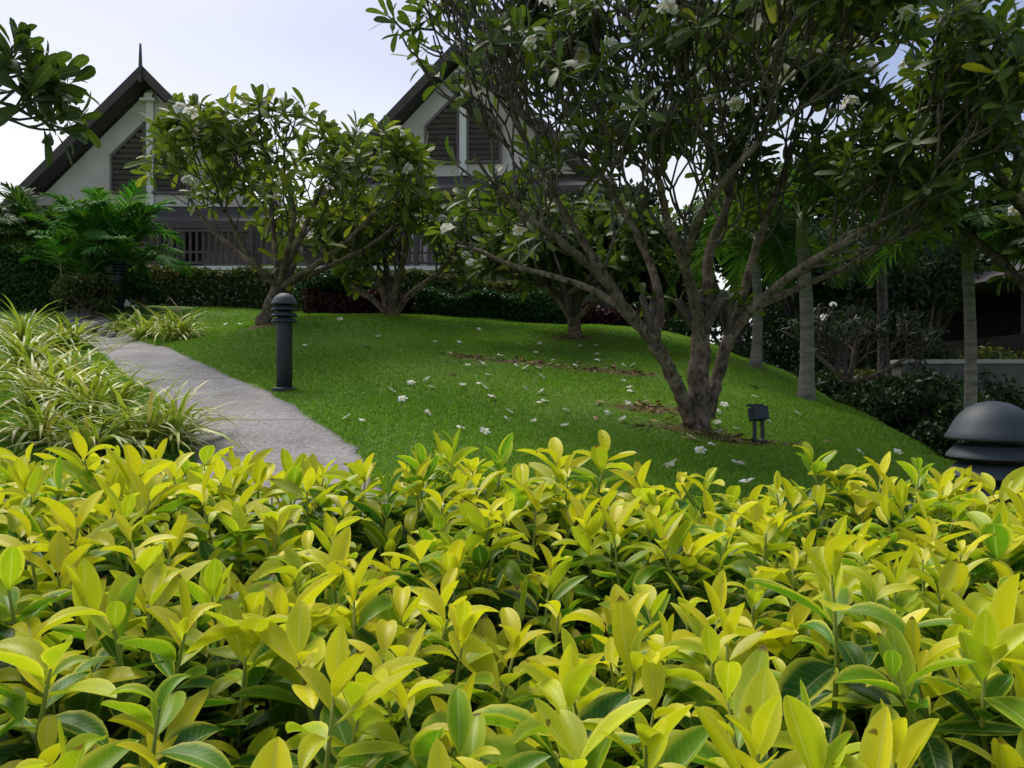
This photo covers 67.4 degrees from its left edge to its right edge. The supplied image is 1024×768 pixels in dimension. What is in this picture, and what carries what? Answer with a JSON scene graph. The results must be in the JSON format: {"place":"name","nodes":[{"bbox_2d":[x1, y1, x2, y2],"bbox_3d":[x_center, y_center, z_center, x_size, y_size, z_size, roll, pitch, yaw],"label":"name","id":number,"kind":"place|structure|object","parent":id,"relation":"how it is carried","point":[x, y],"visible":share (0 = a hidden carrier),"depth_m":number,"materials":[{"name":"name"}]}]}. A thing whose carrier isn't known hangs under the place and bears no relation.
{"place":"outdoors","nodes":[
{"label":"outdoors","id":0,"kind":"place"},
{"bbox_2d":[0,181,78,249],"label":"areca palm","id":1,"kind":"object","parent":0,"point":[12,232],"visible":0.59,"depth_m":14.45,"materials":[{"name":"plant"}]},
{"bbox_2d":[2,43,411,265],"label":"gabled house","id":2,"kind":"structure","parent":0,"point":[120,126],"depth_m":21.53,"materials":[{"name":"paint"}]},
{"bbox_2d":[109,121,146,193],"bbox_3d":[-10.745,-6.354,21.534,1.044,2.039,0.097,0,0,-2],"label":"gable window","id":3,"kind":"structure","parent":2,"relation":"in","point":[130,148],"depth_m":21.52,"materials":[{"name":"brown paint"}]},
{"bbox_2d":[151,132,189,194],"bbox_3d":[-9.582,-6.354,21.575,1.044,2.039,0.097,0,0,-2],"label":"gable window","id":4,"kind":"structure","parent":2,"relation":"in","point":[163,186],"depth_m":21.55,"materials":[{"name":"brown paint"}]},
{"bbox_2d":[161,228,201,265],"bbox_3d":[-9.726,-3.875,22.619,1.160,2.010,0.085,0,0,-2],"label":"door","id":5,"kind":"structure","parent":2,"relation":"in","point":[187,234],"depth_m":22.61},
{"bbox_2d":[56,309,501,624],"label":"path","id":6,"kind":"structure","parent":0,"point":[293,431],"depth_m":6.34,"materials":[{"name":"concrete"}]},
{"bbox_2d":[78,320,100,331],"bbox_3d":[-6.715,-0.911,12.199,0.386,0.200,0.261,0,0,0],"label":"rock","id":7,"kind":"object","parent":6,"relation":"on","point":[95,324],"visible":0.59,"depth_m":12.13,"materials":[{"name":"grey stone"}]},
{"bbox_2d":[97,327,108,334],"bbox_3d":[-6.419,-0.834,12.101,0.199,0.122,0.151,0,0,0],"label":"rock","id":8,"kind":"object","parent":6,"relation":"on","point":[105,331],"visible":0.78,"depth_m":12.05,"materials":[{"name":"grey stone"}]},
{"bbox_2d":[108,331,116,336],"bbox_3d":[-6.187,-0.773,11.900,0.156,0.084,0.104,0,0,0],"label":"rock","id":9,"kind":"object","parent":6,"relation":"on","point":[113,334],"visible":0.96,"depth_m":11.87,"materials":[{"name":"grey stone"}]},
{"bbox_2d":[0,306,990,743],"bbox_3d":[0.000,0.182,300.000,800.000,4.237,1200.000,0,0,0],"label":"lawn","id":10,"kind":"structure","parent":0,"point":[666,408],"depth_m":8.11,"materials":[{"name":"green plant"}]},
{"bbox_2d":[0,295,72,354],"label":"striped grass plant","id":11,"kind":"object","parent":10,"relation":"on","point":[19,328],"visible":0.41,"depth_m":10.28,"materials":[{"name":"green plant"}]},
{"bbox_2d":[0,243,87,311],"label":"clipped hedge","id":12,"kind":"object","parent":10,"relation":"on","point":[31,272],"visible":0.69,"depth_m":13.30,"materials":[{"name":"green plant"}]},
{"bbox_2d":[0,17,101,167],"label":"frangipani tree","id":13,"kind":"object","parent":10,"relation":"on","point":[41,78],"visible":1,"depth_m":5.20,"materials":[{"name":"green plant"}]},
{"bbox_2d":[0,317,103,376],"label":"striped grass plant","id":14,"kind":"object","parent":10,"relation":"on","point":[12,351],"visible":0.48,"depth_m":8.06,"materials":[{"name":"green plant"}]},
{"bbox_2d":[0,379,113,454],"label":"striped grass plant","id":15,"kind":"object","parent":10,"relation":"on","point":[33,427],"visible":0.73,"depth_m":4.75,"materials":[{"name":"green plant"}]},
{"bbox_2d":[0,254,114,307],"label":"hedge","id":16,"kind":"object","parent":10,"relation":"on","point":[109,268],"depth_m":14.22,"materials":[{"name":"green plant"}]},
{"bbox_2d":[19,234,122,313],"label":"areca palm","id":17,"kind":"object","parent":10,"relation":"on","point":[81,264],"visible":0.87,"depth_m":13.17,"materials":[{"name":"plant"}]},
{"bbox_2d":[13,308,132,351],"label":"striped grass plant","id":18,"kind":"object","parent":10,"relation":"on","point":[75,334],"visible":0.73,"depth_m":10.13,"materials":[{"name":"green plant"}]},
{"bbox_2d":[0,345,153,407],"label":"striped grass plant","id":19,"kind":"object","parent":10,"relation":"on","point":[25,385],"visible":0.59,"depth_m":6.29,"materials":[{"name":"green plant"}]},
{"bbox_2d":[0,318,161,394],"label":"striped grass plant","id":20,"kind":"object","parent":10,"relation":"on","point":[73,359],"visible":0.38,"depth_m":7.33,"materials":[{"name":"green plant"}]},
{"bbox_2d":[48,271,119,319],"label":"round shrub","id":21,"kind":"object","parent":10,"relation":"on","point":[100,295],"visible":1,"depth_m":12.86,"materials":[{"name":"green plant"}]},
{"bbox_2d":[7,402,173,458],"bbox_3d":[-2.523,0.381,4.708,0.940,0.576,1.092,0,0,0],"label":"striped grass plant","id":22,"kind":"object","parent":10,"relation":"on","point":[94,436],"visible":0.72,"depth_m":4.65,"materials":[{"name":"green plant"}]},
{"bbox_2d":[6,357,192,422],"bbox_3d":[-3.070,0.157,5.888,1.087,0.720,1.270,0,0,40],"label":"striped grass plant","id":23,"kind":"object","parent":10,"relation":"on","point":[126,391],"visible":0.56,"depth_m":5.75,"materials":[{"name":"green plant"}]},
{"bbox_2d":[20,178,192,306],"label":"areca palm","id":24,"kind":"object","parent":10,"relation":"on","point":[101,222],"visible":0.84,"depth_m":13.69,"materials":[{"name":"plant"}]},
{"bbox_2d":[111,259,126,310],"bbox_3d":[-6.900,-1.739,13.500,0.252,0.925,0.252,0,0,0],"label":"bollard light","id":25,"kind":"object","parent":10,"relation":"on","point":[119,270],"visible":0.91,"depth_m":13.44,"materials":[{"name":"paint"}]},
{"bbox_2d":[90,307,148,336],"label":"striped grass plant","id":26,"kind":"object","parent":10,"relation":"on","point":[119,319],"visible":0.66,"depth_m":12.22,"materials":[{"name":"green plant"}]},
{"bbox_2d":[113,267,166,308],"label":"round shrub","id":27,"kind":"object","parent":10,"relation":"on","point":[140,288],"visible":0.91,"depth_m":13.57,"materials":[{"name":"green plant"}]},
{"bbox_2d":[108,306,172,342],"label":"striped grass plant","id":28,"kind":"object","parent":10,"relation":"on","point":[137,331],"visible":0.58,"depth_m":11.52,"materials":[{"name":"green plant"}]},
{"bbox_2d":[44,371,259,457],"bbox_3d":[-2.352,0.339,5.098,1.390,0.900,1.068,0,0,-20],"label":"striped grass plant","id":29,"kind":"object","parent":10,"relation":"on","point":[176,420],"visible":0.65,"depth_m":5.02,"materials":[{"name":"green plant"}]},
{"bbox_2d":[106,379,242,451],"bbox_3d":[-2.366,0.256,5.434,1.059,0.605,0.948,0,0,0],"label":"striped grass plant","id":30,"kind":"object","parent":10,"relation":"on","point":[169,410],"visible":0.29,"depth_m":5.34,"materials":[{"name":"green plant"}]},
{"bbox_2d":[129,298,224,344],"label":"striped grass plant","id":31,"kind":"object","parent":10,"relation":"on","point":[179,331],"visible":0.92,"depth_m":11.09,"materials":[{"name":"green plant"}]},
{"bbox_2d":[123,83,444,324],"bbox_3d":[-3.337,-2.397,10.857,4.710,3.253,3.562,0,0,0],"label":"frangipani tree","id":32,"kind":"object","parent":10,"relation":"on","point":[218,136],"visible":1,"depth_m":10.35,"materials":[{"name":"green plant"}]},
{"bbox_2d":[270,293,297,391],"bbox_3d":[-2.139,-0.393,7.220,0.252,0.925,0.252,0,0,0],"label":"bollard light","id":33,"kind":"object","parent":10,"relation":"on","point":[284,304],"visible":0.98,"depth_m":7.15,"materials":[{"name":"paint"}]},
{"bbox_2d":[291,264,375,298],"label":"round shrub","id":34,"kind":"object","parent":10,"relation":"on","point":[329,281],"visible":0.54,"depth_m":14.16,"materials":[{"name":"green plant"}]},
{"bbox_2d":[129,262,559,322],"bbox_3d":[-3.329,-1.751,15.776,9.178,1.532,1.323,0,0,0],"label":"clipped hedge","id":35,"kind":"object","parent":10,"relation":"on","point":[227,279],"visible":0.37,"depth_m":15.32,"materials":[{"name":"green plant"}]},
{"bbox_2d":[301,286,416,314],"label":"maroon shrub row","id":36,"kind":"object","parent":10,"relation":"on","point":[326,302],"visible":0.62,"depth_m":13.98,"materials":[{"name":"red plant"}]},
{"bbox_2d":[124,266,599,306],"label":"terrace wall","id":37,"kind":"structure","parent":10,"relation":"on","point":[429,269],"depth_m":18.98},
{"bbox_2d":[17,228,307,265],"bbox_3d":[-9.832,-3.380,19.150,9.465,1.000,0.130,0,0,0],"label":"balustrade","id":38,"kind":"object","parent":37,"relation":"on","point":[251,239],"visible":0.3,"depth_m":19.13,"materials":[{"name":"brown wood"}]},
{"bbox_2d":[332,231,473,265],"bbox_3d":[-2.333,-3.360,19.150,4.265,0.960,0.130,0,0,0],"label":"balustrade","id":39,"kind":"object","parent":37,"relation":"on","point":[415,261],"visible":0.16,"depth_m":19.12,"materials":[{"name":"brown wood"}]},
{"bbox_2d":[420,212,426,265],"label":"porch column","id":40,"kind":"structure","parent":37,"relation":"on","point":[424,255],"depth_m":19.52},
{"bbox_2d":[314,18,617,265],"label":"gabled house","id":41,"kind":"structure","parent":37,"relation":"on","point":[435,118],"depth_m":21.53,"materials":[{"name":"paint"}]},
{"bbox_2d":[372,241,400,265],"bbox_3d":[-3.859,-3.875,22.778,1.160,2.010,0.085,0,0,4],"label":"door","id":42,"kind":"structure","parent":41,"relation":"in","point":[398,241],"depth_m":22.70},
{"bbox_2d":[424,91,460,164],"bbox_3d":[-1.959,-7.204,21.595,1.044,2.039,0.097,0,0,4],"label":"gable window","id":43,"kind":"structure","parent":41,"relation":"in","point":[445,122],"depth_m":21.58,"materials":[{"name":"brown paint"}]},
{"bbox_2d":[465,100,501,163],"bbox_3d":[-0.799,-7.204,21.513,1.044,2.039,0.097,0,0,4],"label":"gable window","id":44,"kind":"structure","parent":41,"relation":"in","point":[478,142],"depth_m":21.50,"materials":[{"name":"brown paint"}]},
{"bbox_2d":[296,173,498,315],"bbox_3d":[-1.957,-2.280,12.909,3.669,2.403,2.336,0,0,24],"label":"frangipani tree","id":45,"kind":"object","parent":10,"relation":"on","point":[390,305],"visible":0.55,"depth_m":12.82,"materials":[{"name":"green plant"}]},
{"bbox_2d":[398,396,407,400],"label":"fallen flower","id":46,"kind":"object","parent":10,"relation":"on","point":[401,398],"visible":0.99,"depth_m":6.67,"materials":[{"name":"white plant"}]},
{"bbox_2d":[480,427,489,433],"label":"fallen flower","id":47,"kind":"object","parent":10,"relation":"on","point":[483,429],"visible":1,"depth_m":5.48,"materials":[{"name":"white plant"}]},
{"bbox_2d":[410,284,567,324],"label":"clipped hedge","id":48,"kind":"object","parent":10,"relation":"on","point":[483,303],"visible":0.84,"depth_m":13.78,"materials":[{"name":"green plant"}]},
{"bbox_2d":[454,209,533,292],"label":"broadleaf tree","id":49,"kind":"object","parent":10,"relation":"on","point":[513,271],"depth_m":17.08,"materials":[{"name":"green plant"}]},
{"bbox_2d":[0,428,1023,767],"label":"golden hedge","id":50,"kind":"object","parent":10,"relation":"on","point":[200,610],"visible":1,"depth_m":0.98,"materials":[{"name":"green plant"}]},
{"bbox_2d":[462,182,682,337],"bbox_3d":[0.938,-1.767,10.772,2.939,2.338,2.852,0,0,20],"label":"frangipani tree","id":51,"kind":"object","parent":10,"relation":"on","point":[623,265],"visible":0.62,"depth_m":10.52,"materials":[{"name":"green plant"}]},
{"bbox_2d":[557,178,676,310],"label":"broadleaf tree","id":52,"kind":"object","parent":10,"relation":"on","point":[652,202],"visible":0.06,"depth_m":16.66,"materials":[{"name":"green plant"}]},
{"bbox_2d":[580,300,666,330],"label":"maroon shrub row","id":53,"kind":"object","parent":10,"relation":"on","point":[596,314],"visible":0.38,"depth_m":13.38,"materials":[{"name":"red plant"}]},
{"bbox_2d":[434,332,828,446],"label":"leaf litter","id":54,"kind":"object","parent":10,"relation":"on","point":[651,406],"visible":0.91,"depth_m":6.87,"materials":[{"name":"plant"}]},
{"bbox_2d":[614,285,714,333],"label":"broadleaf tree","id":55,"kind":"object","parent":10,"relation":"on","point":[638,306],"depth_m":24.46,"materials":[{"name":"green plant"}]},
{"bbox_2d":[662,461,673,467],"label":"fallen flower","id":56,"kind":"object","parent":10,"relation":"on","point":[670,463],"visible":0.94,"depth_m":4.55,"materials":[{"name":"white plant"}]},
{"bbox_2d":[620,214,721,322],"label":"broadleaf tree","id":57,"kind":"object","parent":10,"relation":"on","point":[631,295],"visible":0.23,"depth_m":18.05,"materials":[{"name":"green plant"}]},
{"bbox_2d":[664,315,691,336],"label":"shade shrub","id":58,"kind":"object","parent":10,"relation":"on","point":[671,327],"visible":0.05,"depth_m":15.30,"materials":[{"name":"green plant"}]},
{"bbox_2d":[365,0,1023,431],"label":"frangipani tree","id":59,"kind":"object","parent":10,"relation":"on","point":[803,50],"visible":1,"depth_m":5.62,"materials":[{"name":"green plant"}]},
{"bbox_2d":[694,446,706,454],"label":"fallen flower","id":60,"kind":"object","parent":10,"relation":"on","point":[698,449],"visible":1,"depth_m":5.22,"materials":[{"name":"white plant"}]},
{"bbox_2d":[669,172,809,345],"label":"broadleaf tree","id":61,"kind":"object","parent":10,"relation":"on","point":[689,217],"visible":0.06,"depth_m":17.37,"materials":[{"name":"green plant"}]},
{"bbox_2d":[712,338,773,365],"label":"shade shrub","id":62,"kind":"object","parent":10,"relation":"on","point":[742,350],"visible":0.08,"depth_m":15.23,"materials":[{"name":"green plant"}]},
{"bbox_2d":[739,478,753,482],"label":"fallen flower","id":63,"kind":"object","parent":10,"relation":"on","point":[745,480],"visible":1,"depth_m":3.86,"materials":[{"name":"white plant"}]},
{"bbox_2d":[746,404,769,443],"bbox_3d":[1.988,0.321,6.210,0.135,0.316,0.150,0,0,-12],"label":"garden spotlight","id":64,"kind":"object","parent":10,"relation":"on","point":[758,412],"visible":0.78,"depth_m":6.18,"materials":[{"name":"paint"}]},
{"bbox_2d":[662,173,853,367],"bbox_3d":[3.159,-1.438,9.954,2.357,2.480,2.300,0,0,23],"label":"palm tree","id":65,"kind":"object","parent":10,"relation":"on","point":[779,257],"visible":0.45,"depth_m":9.87,"materials":[{"name":"plant"}]},
{"bbox_2d":[710,286,815,371],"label":"broadleaf tree","id":66,"kind":"object","parent":10,"relation":"on","point":[769,318],"visible":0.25,"depth_m":25.10,"materials":[{"name":"green plant"}]},
{"bbox_2d":[786,370,798,376],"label":"shade shrub","id":67,"kind":"object","parent":10,"relation":"on","point":[795,373],"visible":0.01,"depth_m":14.14,"materials":[{"name":"green plant"}]},
{"bbox_2d":[683,149,918,401],"bbox_3d":[3.134,-1.237,8.619,2.303,2.877,2.382,0,0,-45],"label":"palm tree","id":68,"kind":"object","parent":10,"relation":"on","point":[806,386],"visible":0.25,"depth_m":8.45,"materials":[{"name":"plant"}]},
{"bbox_2d":[769,149,879,338],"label":"broadleaf tree","id":69,"kind":"object","parent":10,"relation":"on","point":[790,310],"visible":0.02,"depth_m":19.12,"materials":[{"name":"green plant"}]},
{"bbox_2d":[762,294,896,373],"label":"broadleaf tree","id":70,"kind":"object","parent":10,"relation":"on","point":[792,360],"visible":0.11,"depth_m":24.62,"materials":[{"name":"green plant"}]},
{"bbox_2d":[794,366,894,397],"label":"shade shrub","id":71,"kind":"object","parent":10,"relation":"on","point":[826,383],"visible":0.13,"depth_m":12.33,"materials":[{"name":"green plant"}]},
{"bbox_2d":[760,216,935,373],"bbox_3d":[6.644,-1.027,15.662,3.369,4.899,2.810,0,0,0],"label":"broadleaf tree","id":72,"kind":"object","parent":10,"relation":"on","point":[824,294],"visible":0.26,"depth_m":15.08,"materials":[{"name":"green plant"}]},
{"bbox_2d":[837,367,875,378],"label":"shade shrub","id":73,"kind":"object","parent":10,"relation":"on","point":[862,371],"depth_m":13.61,"materials":[{"name":"green plant"}]},
{"bbox_2d":[771,299,949,382],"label":"frangipani tree","id":74,"kind":"object","parent":10,"relation":"on","point":[840,332],"visible":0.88,"depth_m":11.47,"materials":[{"name":"green plant"}]},
{"bbox_2d":[793,189,962,377],"bbox_3d":[5.971,-0.764,12.487,2.622,4.628,2.318,0,0,35],"label":"palm tree","id":75,"kind":"object","parent":10,"relation":"on","point":[882,294],"visible":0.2,"depth_m":12.33,"materials":[{"name":"green plant"}]},
{"bbox_2d":[815,321,959,375],"bbox_3d":[7.860,0.091,16.499,3.449,2.905,1.745,0,0,0],"label":"shade shrub","id":76,"kind":"object","parent":10,"relation":"on","point":[938,356],"visible":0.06,"depth_m":16.22,"materials":[{"name":"green plant"}]},
{"bbox_2d":[863,357,916,374],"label":"shade shrub","id":77,"kind":"object","parent":10,"relation":"on","point":[868,365],"depth_m":14.48,"materials":[{"name":"green plant"}]},
{"bbox_2d":[828,373,963,428],"bbox_3d":[5.376,0.572,10.911,2.321,1.470,1.643,0,0,0],"label":"shade shrub","id":78,"kind":"object","parent":10,"relation":"on","point":[853,394],"visible":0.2,"depth_m":10.53,"materials":[{"name":"green plant"}]},
{"bbox_2d":[849,230,990,357],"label":"broadleaf tree","id":79,"kind":"object","parent":10,"relation":"on","point":[945,277],"visible":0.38,"depth_m":15.76,"materials":[{"name":"green plant"}]},
{"bbox_2d":[860,364,1001,457],"bbox_3d":[5.298,0.625,9.951,2.348,1.761,1.644,0,0,0],"label":"shade shrub","id":80,"kind":"object","parent":10,"relation":"on","point":[928,433],"visible":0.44,"depth_m":9.79,"materials":[{"name":"green plant"}]},
{"bbox_2d":[854,174,1009,341],"bbox_3d":[10.935,-1.927,19.433,4.852,7.107,3.598,0,0,-35],"label":"broadleaf tree","id":81,"kind":"object","parent":10,"relation":"on","point":[941,319],"visible":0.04,"depth_m":19.25,"materials":[{"name":"green plant"}]},
{"bbox_2d":[856,178,1023,441],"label":"palm tree","id":82,"kind":"object","parent":10,"relation":"on","point":[980,222],"visible":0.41,"depth_m":8.55,"materials":[{"name":"plant"}]},
{"bbox_2d":[874,45,1023,295],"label":"frangipani tree","id":83,"kind":"object","parent":10,"relation":"on","point":[1003,264],"visible":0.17,"depth_m":7.80,"materials":[{"name":"green plant"}]},
{"bbox_2d":[890,359,1023,398],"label":"wall","id":84,"kind":"structure","parent":10,"relation":"on","point":[1010,368],"depth_m":12.92,"materials":[{"name":"grey concrete"}]},
{"bbox_2d":[898,246,1023,358],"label":"pavilion","id":85,"kind":"structure","parent":10,"relation":"on","point":[1000,320],"depth_m":20.29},
{"bbox_2d":[944,368,1023,414],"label":"shade shrub","id":86,"kind":"object","parent":10,"relation":"on","point":[1001,389],"visible":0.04,"depth_m":11.00,"materials":[{"name":"green plant"}]},
{"bbox_2d":[944,441,1023,463],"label":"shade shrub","id":87,"kind":"object","parent":10,"relation":"on","point":[954,459],"depth_m":6.52,"materials":[{"name":"green plant"}]},
{"bbox_2d":[944,401,1023,507],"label":"bollard light","id":88,"kind":"object","parent":10,"relation":"on","point":[992,432],"visible":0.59,"depth_m":2.18,"materials":[{"name":"paint"}]},
{"bbox_2d":[950,341,1023,358],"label":"shade shrub","id":89,"kind":"object","parent":10,"relation":"on","point":[985,353],"visible":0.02,"depth_m":14.26,"materials":[{"name":"green plant"}]},
{"bbox_2d":[982,387,1023,407],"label":"shade shrub","id":90,"kind":"object","parent":10,"relation":"on","point":[1015,390],"visible":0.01,"depth_m":11.19,"materials":[{"name":"green plant"}]},
{"bbox_2d":[0,0,1023,343],"label":"sky","id":91,"kind":"structure","parent":0,"point":[326,50],"materials":[{"name":"white"}]},
{"bbox_2d":[762,305,875,372],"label":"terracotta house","id":92,"kind":"structure","parent":0,"point":[789,343],"depth_m":35.25,"materials":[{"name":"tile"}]}
]}

